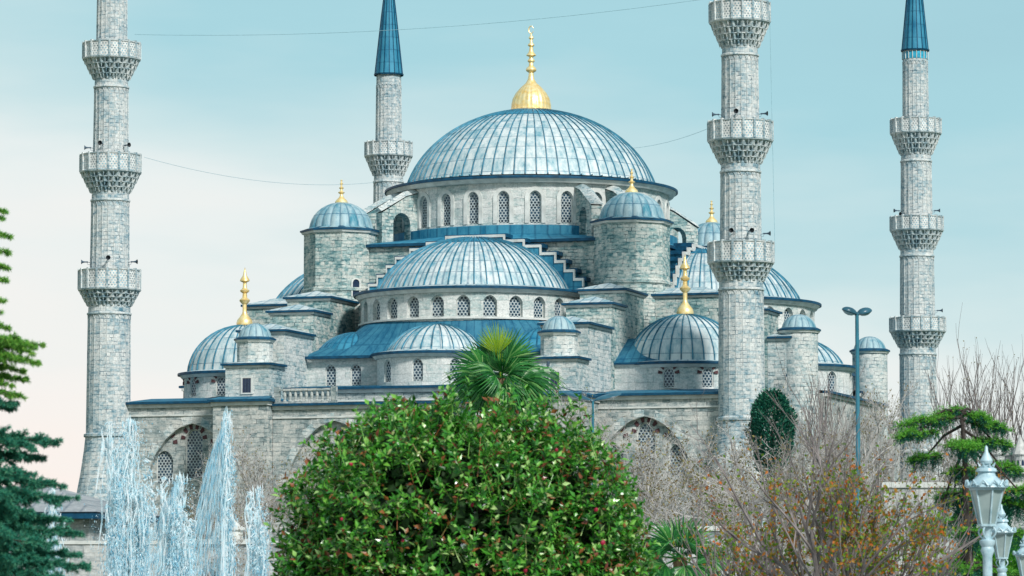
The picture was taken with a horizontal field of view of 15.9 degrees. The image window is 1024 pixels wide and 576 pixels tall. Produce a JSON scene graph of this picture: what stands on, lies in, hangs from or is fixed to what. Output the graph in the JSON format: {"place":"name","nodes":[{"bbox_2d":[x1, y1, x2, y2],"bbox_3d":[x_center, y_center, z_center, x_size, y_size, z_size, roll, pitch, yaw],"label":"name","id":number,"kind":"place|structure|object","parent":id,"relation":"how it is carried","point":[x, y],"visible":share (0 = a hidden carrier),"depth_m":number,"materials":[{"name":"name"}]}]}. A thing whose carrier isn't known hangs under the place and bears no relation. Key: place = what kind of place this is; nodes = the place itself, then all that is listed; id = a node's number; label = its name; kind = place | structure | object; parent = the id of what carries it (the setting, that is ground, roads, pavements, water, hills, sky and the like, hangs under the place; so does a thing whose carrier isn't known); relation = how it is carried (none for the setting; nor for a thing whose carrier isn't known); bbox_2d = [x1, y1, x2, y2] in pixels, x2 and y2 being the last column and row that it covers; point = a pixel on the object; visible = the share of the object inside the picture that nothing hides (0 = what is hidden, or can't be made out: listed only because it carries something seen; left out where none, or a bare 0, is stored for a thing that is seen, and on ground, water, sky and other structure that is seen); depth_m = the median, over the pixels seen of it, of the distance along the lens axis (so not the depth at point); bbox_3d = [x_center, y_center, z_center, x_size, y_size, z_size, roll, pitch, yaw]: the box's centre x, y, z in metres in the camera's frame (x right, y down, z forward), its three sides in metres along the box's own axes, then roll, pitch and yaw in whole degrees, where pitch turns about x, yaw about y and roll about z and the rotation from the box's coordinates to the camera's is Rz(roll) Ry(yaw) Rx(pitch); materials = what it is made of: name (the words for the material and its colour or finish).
{"place":"outdoors","nodes":[
{"label":"outdoors","id":0,"kind":"place"},
{"bbox_2d":[2,486,160,540],"bbox_3d":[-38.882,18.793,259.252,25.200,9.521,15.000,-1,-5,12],"label":"building","id":1,"kind":"structure","parent":0,"point":[77,512],"depth_m":251.35,"materials":[{"name":"stone"}]},
{"bbox_2d":[0,0,1023,492],"label":"sky","id":2,"kind":"structure","parent":0,"point":[210,92],"materials":[{"name":"blue"}]},
{"bbox_2d":[882,482,1023,575],"bbox_3d":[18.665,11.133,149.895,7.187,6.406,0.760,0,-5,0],"label":"park wall","id":3,"kind":"structure","parent":0,"point":[920,490],"depth_m":149.78,"materials":[{"name":"stone"}]},
{"bbox_2d":[990,432,1023,481],"bbox_3d":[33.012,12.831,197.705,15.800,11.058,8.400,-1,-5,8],"label":"chimney building","id":4,"kind":"structure","parent":0,"point":[1017,452],"depth_m":195.65,"materials":[{"name":"stone"}]},
{"label":"path","id":5,"kind":"structure","parent":0,"visible":0},
{"bbox_2d":[0,207,92,575],"bbox_3d":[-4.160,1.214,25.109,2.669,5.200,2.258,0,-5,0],"label":"spruce","id":6,"kind":"object","parent":5,"relation":"on","point":[30,554],"visible":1,"depth_m":24.91,"materials":[{"name":"green plant"}]},
{"bbox_2d":[153,468,250,575],"bbox_3d":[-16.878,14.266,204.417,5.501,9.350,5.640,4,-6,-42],"label":"bare tree","id":7,"kind":"object","parent":5,"relation":"on","point":[214,519],"visible":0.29,"depth_m":204.56,"materials":[{"name":"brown plant"}]},
{"bbox_2d":[182,512,268,575],"bbox_3d":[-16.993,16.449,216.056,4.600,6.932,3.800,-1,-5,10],"label":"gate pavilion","id":8,"kind":"structure","parent":5,"relation":"on","point":[243,544],"depth_m":214.25,"materials":[{"name":"stone"}]},
{"bbox_2d":[188,424,294,567],"bbox_3d":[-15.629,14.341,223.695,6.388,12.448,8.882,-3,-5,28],"label":"bare tree","id":9,"kind":"object","parent":5,"relation":"on","point":[260,481],"visible":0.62,"depth_m":223.34,"materials":[{"name":"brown plant"}]},
{"bbox_2d":[238,432,334,554],"bbox_3d":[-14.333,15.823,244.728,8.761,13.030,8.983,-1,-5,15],"label":"bare tree","id":10,"kind":"object","parent":5,"relation":"on","point":[302,454],"visible":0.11,"depth_m":244.91,"materials":[{"name":"brown plant"}]},
{"bbox_2d":[263,372,663,575],"bbox_3d":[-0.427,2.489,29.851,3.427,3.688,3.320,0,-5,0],"label":"leafy shrub","id":11,"kind":"object","parent":5,"relation":"on","point":[530,487],"visible":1,"depth_m":29.16,"materials":[{"name":"green plant"}]},
{"bbox_2d":[441,320,566,419],"bbox_3d":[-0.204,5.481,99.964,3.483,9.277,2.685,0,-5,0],"label":"fan palm","id":12,"kind":"object","parent":5,"relation":"on","point":[487,360],"visible":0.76,"depth_m":99.83,"materials":[{"name":"green plant"}]},
{"bbox_2d":[565,393,620,484],"bbox_3d":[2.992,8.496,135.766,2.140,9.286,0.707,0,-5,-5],"label":"street lamp","id":13,"kind":"object","parent":5,"relation":"on","point":[602,397],"visible":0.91,"depth_m":135.98,"materials":[{"name":"blue"}]},
{"bbox_2d":[550,383,638,540],"bbox_3d":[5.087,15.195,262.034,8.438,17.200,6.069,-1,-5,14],"label":"bare tree","id":14,"kind":"object","parent":5,"relation":"on","point":[574,417],"visible":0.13,"depth_m":261.29,"materials":[{"name":"brown plant"}]},
{"bbox_2d":[581,418,703,525],"bbox_3d":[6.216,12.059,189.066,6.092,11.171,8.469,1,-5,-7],"label":"bare tree","id":15,"kind":"object","parent":5,"relation":"on","point":[651,460],"visible":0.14,"depth_m":188.66,"materials":[{"name":"brown plant"}]},
{"bbox_2d":[614,493,706,575],"bbox_3d":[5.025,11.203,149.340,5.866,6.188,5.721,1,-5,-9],"label":"bare tree","id":16,"kind":"object","parent":5,"relation":"on","point":[655,530],"visible":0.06,"depth_m":150.02,"materials":[{"name":"brown plant"}]},
{"bbox_2d":[598,428,751,525],"bbox_3d":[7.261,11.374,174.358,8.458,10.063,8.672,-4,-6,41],"label":"bare tree","id":17,"kind":"object","parent":5,"relation":"on","point":[656,490],"visible":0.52,"depth_m":174.15,"materials":[{"name":"brown plant"}]},
{"bbox_2d":[630,513,731,575],"bbox_3d":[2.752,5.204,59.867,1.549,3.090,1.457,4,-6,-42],"label":"fan palm","id":18,"kind":"object","parent":5,"relation":"on","point":[678,569],"visible":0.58,"depth_m":59.72,"materials":[{"name":"green plant"}]},
{"bbox_2d":[647,416,788,525],"bbox_3d":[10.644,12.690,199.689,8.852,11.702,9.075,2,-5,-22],"label":"bare tree","id":19,"kind":"object","parent":5,"relation":"on","point":[694,472],"visible":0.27,"depth_m":199.12,"materials":[{"name":"brown plant"}]},
{"bbox_2d":[681,416,796,525],"bbox_3d":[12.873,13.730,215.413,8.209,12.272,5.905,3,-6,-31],"label":"bare tree","id":20,"kind":"object","parent":5,"relation":"on","point":[736,457],"visible":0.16,"depth_m":214.71,"materials":[{"name":"brown plant"}]},
{"bbox_2d":[669,467,829,575],"bbox_3d":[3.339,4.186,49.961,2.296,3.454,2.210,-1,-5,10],"label":"autumn shrub","id":21,"kind":"object","parent":5,"relation":"on","point":[743,571],"visible":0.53,"depth_m":49.63,"materials":[{"name":"brown plant"}]},
{"bbox_2d":[641,415,867,575],"bbox_3d":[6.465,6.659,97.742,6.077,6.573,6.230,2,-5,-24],"label":"bare tree","id":22,"kind":"object","parent":5,"relation":"on","point":[761,502],"visible":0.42,"depth_m":97.99,"materials":[{"name":"brown plant"}]},
{"bbox_2d":[744,387,797,572],"bbox_3d":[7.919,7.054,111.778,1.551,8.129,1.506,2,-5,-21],"label":"clipped evergreen","id":23,"kind":"object","parent":5,"relation":"on","point":[759,422],"visible":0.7,"depth_m":111.66,"materials":[{"name":"green plant"}]},
{"bbox_2d":[702,431,867,575],"bbox_3d":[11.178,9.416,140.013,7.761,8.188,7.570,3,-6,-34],"label":"bare tree","id":24,"kind":"object","parent":5,"relation":"on","point":[798,488],"visible":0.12,"depth_m":139.53,"materials":[{"name":"brown plant"}]},
{"bbox_2d":[656,365,1016,575],"bbox_3d":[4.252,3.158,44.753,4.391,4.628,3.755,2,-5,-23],"label":"autumn tree","id":25,"kind":"object","parent":5,"relation":"on","point":[845,527],"visible":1,"depth_m":44.67,"materials":[{"name":"brown plant"}]},
{"bbox_2d":[842,307,871,569],"bbox_3d":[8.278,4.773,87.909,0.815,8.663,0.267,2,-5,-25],"label":"street lamp","id":26,"kind":"object","parent":5,"relation":"on","point":[865,311],"visible":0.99,"depth_m":88.09,"materials":[{"name":"blue"}]},
{"bbox_2d":[827,465,979,575],"bbox_3d":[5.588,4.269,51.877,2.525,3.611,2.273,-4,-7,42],"label":"autumn shrub","id":27,"kind":"object","parent":5,"relation":"on","point":[945,568],"visible":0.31,"depth_m":51.77,"materials":[{"name":"brown plant"}]},
{"bbox_2d":[887,402,1023,575],"bbox_3d":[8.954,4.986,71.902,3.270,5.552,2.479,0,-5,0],"label":"cedar","id":28,"kind":"object","parent":5,"relation":"on","point":[964,447],"visible":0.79,"depth_m":72.01,"materials":[{"name":"green plant"}]},
{"bbox_2d":[945,537,1019,575],"bbox_3d":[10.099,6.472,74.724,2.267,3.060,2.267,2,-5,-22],"label":"evergreen shrub","id":29,"kind":"object","parent":5,"relation":"on","point":[1010,563],"visible":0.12,"depth_m":73.92,"materials":[{"name":"green plant"}]},
{"bbox_2d":[965,445,1008,575],"bbox_3d":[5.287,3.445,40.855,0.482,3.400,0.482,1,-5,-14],"label":"park lantern","id":30,"kind":"object","parent":5,"relation":"on","point":[986,486],"visible":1,"depth_m":40.85,"materials":[{"name":"white metal"}]},
{"bbox_2d":[991,504,1016,575],"bbox_3d":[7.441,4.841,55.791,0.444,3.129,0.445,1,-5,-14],"label":"park lantern","id":31,"kind":"object","parent":5,"relation":"on","point":[1003,537],"visible":0.84,"depth_m":55.78,"materials":[{"name":"white metal"}]},
{"bbox_2d":[1013,536,1023,575],"bbox_3d":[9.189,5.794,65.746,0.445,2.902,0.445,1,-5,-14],"label":"park lantern","id":32,"kind":"object","parent":5,"relation":"on","point":[1019,554],"visible":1,"depth_m":65.74,"materials":[{"name":"white metal"}]},
{"label":"ground","id":33,"kind":"structure","parent":0,"visible":0},
{"bbox_2d":[77,0,141,503],"bbox_3d":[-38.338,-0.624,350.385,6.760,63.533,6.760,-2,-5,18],"label":"minaret","id":34,"kind":"object","parent":33,"relation":"on","point":[109,284],"visible":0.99,"depth_m":349.04,"materials":[{"name":"stone"}]},
{"bbox_2d":[9,541,280,575],"bbox_3d":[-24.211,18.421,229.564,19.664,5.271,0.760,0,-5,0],"label":"park wall","id":35,"kind":"structure","parent":33,"relation":"on","point":[84,547],"depth_m":229.40,"materials":[{"name":"stone"}]},
{"bbox_2d":[364,0,412,228],"bbox_3d":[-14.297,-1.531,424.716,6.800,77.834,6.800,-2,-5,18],"label":"minaret","id":36,"kind":"object","parent":33,"relation":"on","point":[388,153],"visible":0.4,"depth_m":425.11,"materials":[{"name":"stone"}]},
{"bbox_2d":[145,157,374,184],"bbox_3d":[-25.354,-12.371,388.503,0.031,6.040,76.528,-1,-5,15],"label":"cable","id":37,"kind":"object","parent":36,"relation":"attached to","point":[256,180],"visible":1,"depth_m":381.29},
{"bbox_2d":[125,26,899,575],"bbox_3d":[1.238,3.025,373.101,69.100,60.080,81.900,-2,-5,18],"label":"mosque","id":38,"kind":"structure","parent":33,"relation":"on","point":[553,234],"depth_m":349.90,"materials":[{"name":"grey stone"}]},
{"bbox_2d":[351,278,360,296],"bbox_3d":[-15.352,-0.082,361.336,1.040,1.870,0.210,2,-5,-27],"label":"roof door","id":39,"kind":"structure","parent":38,"relation":"in","point":[354,283],"depth_m":361.35,"materials":[{"name":"white glass"}]},
{"bbox_2d":[705,0,778,525],"bbox_3d":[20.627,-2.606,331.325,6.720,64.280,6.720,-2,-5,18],"label":"minaret","id":40,"kind":"object","parent":33,"relation":"on","point":[741,257],"visible":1,"depth_m":329.97,"materials":[{"name":"stone"}]},
{"bbox_2d":[135,0,694,34],"bbox_3d":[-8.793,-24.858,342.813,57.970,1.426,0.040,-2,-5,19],"label":"cable","id":41,"kind":"object","parent":40,"relation":"attached to","point":[449,26],"visible":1,"depth_m":341.38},
{"bbox_2d":[769,11,774,239],"bbox_3d":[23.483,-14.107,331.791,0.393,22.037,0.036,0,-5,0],"label":"cable","id":42,"kind":"object","parent":40,"relation":"hanging from","point":[772,135],"visible":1,"depth_m":331.73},
{"bbox_2d":[638,526,879,575],"bbox_3d":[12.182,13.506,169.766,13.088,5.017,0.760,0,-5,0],"label":"park wall","id":43,"kind":"structure","parent":33,"relation":"on","point":[712,536],"depth_m":169.59,"materials":[{"name":"stone"}]},
{"bbox_2d":[724,385,835,525],"bbox_3d":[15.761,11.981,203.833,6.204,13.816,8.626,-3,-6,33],"label":"bare tree","id":44,"kind":"object","parent":33,"relation":"on","point":[798,458],"visible":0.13,"depth_m":203.20,"materials":[{"name":"brown plant"}]},
{"bbox_2d":[775,338,900,477],"bbox_3d":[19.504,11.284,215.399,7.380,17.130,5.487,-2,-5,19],"label":"bare tree","id":45,"kind":"object","parent":33,"relation":"on","point":[827,404],"visible":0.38,"depth_m":215.58,"materials":[{"name":"brown plant"}]},
{"bbox_2d":[796,388,905,524],"bbox_3d":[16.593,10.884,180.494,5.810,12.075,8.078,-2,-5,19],"label":"bare tree","id":46,"kind":"object","parent":33,"relation":"on","point":[868,425],"visible":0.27,"depth_m":180.49,"materials":[{"name":"brown plant"}]},
{"bbox_2d":[805,446,954,575],"bbox_3d":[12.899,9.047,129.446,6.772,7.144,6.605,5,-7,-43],"label":"bare tree","id":47,"kind":"object","parent":33,"relation":"on","point":[874,489],"visible":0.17,"depth_m":129.44,"materials":[{"name":"brown plant"}]},
{"bbox_2d":[815,378,958,517],"bbox_3d":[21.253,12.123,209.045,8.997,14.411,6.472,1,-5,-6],"label":"bare tree","id":48,"kind":"object","parent":33,"relation":"on","point":[884,445],"visible":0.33,"depth_m":209.31,"materials":[{"name":"brown plant"}]},
{"bbox_2d":[889,0,945,481],"bbox_3d":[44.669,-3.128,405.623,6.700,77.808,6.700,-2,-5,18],"label":"minaret","id":49,"kind":"object","parent":33,"relation":"on","point":[916,228],"visible":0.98,"depth_m":404.27,"materials":[{"name":"stone"}]},
{"bbox_2d":[881,399,979,487],"bbox_3d":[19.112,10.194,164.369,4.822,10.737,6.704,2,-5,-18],"label":"bare tree","id":50,"kind":"object","parent":33,"relation":"on","point":[941,477],"visible":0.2,"depth_m":164.33,"materials":[{"name":"brown plant"}]},
{"bbox_2d":[920,327,1009,481],"bbox_3d":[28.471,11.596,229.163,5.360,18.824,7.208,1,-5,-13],"label":"bare tree","id":51,"kind":"object","parent":33,"relation":"on","point":[949,404],"visible":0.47,"depth_m":230.46,"materials":[{"name":"brown plant"}]},
{"bbox_2d":[926,302,1023,476],"bbox_3d":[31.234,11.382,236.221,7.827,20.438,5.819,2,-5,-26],"label":"bare tree","id":52,"kind":"object","parent":33,"relation":"on","point":[984,389],"visible":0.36,"depth_m":235.18,"materials":[{"name":"brown plant"}]},
{"bbox_2d":[950,502,1011,533],"bbox_3d":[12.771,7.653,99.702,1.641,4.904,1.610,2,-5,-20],"label":"evergreen shrub","id":53,"kind":"object","parent":33,"relation":"on","point":[976,525],"visible":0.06,"depth_m":99.63,"materials":[{"name":"green plant"}]},
{"bbox_2d":[958,353,1023,442],"bbox_3d":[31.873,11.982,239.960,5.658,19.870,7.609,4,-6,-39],"label":"bare tree","id":54,"kind":"object","parent":33,"relation":"on","point":[1020,432],"visible":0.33,"depth_m":239.17,"materials":[{"name":"brown plant"}]},
{"bbox_3d":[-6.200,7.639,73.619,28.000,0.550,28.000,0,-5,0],"label":"fountain pool","id":55,"kind":"object","parent":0,"visible":0},
{"bbox_2d":[38,488,73,575],"bbox_3d":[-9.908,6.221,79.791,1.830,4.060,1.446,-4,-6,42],"label":"water jet","id":56,"kind":"object","parent":55,"relation":"on","point":[50,509],"visible":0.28,"depth_m":79.75},
{"bbox_2d":[70,416,196,575],"bbox_3d":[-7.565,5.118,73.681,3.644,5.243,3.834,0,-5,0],"label":"water jet","id":57,"kind":"object","parent":55,"relation":"on","point":[126,517],"visible":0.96,"depth_m":73.75},
{"bbox_2d":[133,472,215,575],"bbox_3d":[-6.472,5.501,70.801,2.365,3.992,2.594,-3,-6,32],"label":"water jet","id":58,"kind":"object","parent":55,"relation":"on","point":[174,530],"visible":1,"depth_m":70.73},
{"bbox_2d":[188,407,243,575],"bbox_3d":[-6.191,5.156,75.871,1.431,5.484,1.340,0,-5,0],"label":"water jet","id":59,"kind":"object","parent":55,"relation":"on","point":[223,530],"visible":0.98,"depth_m":75.80},
{"bbox_2d":[235,484,274,575],"bbox_3d":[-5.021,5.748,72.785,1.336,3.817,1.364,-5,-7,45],"label":"water jet","id":60,"kind":"object","parent":55,"relation":"on","point":[256,550],"visible":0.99,"depth_m":72.71}
]}

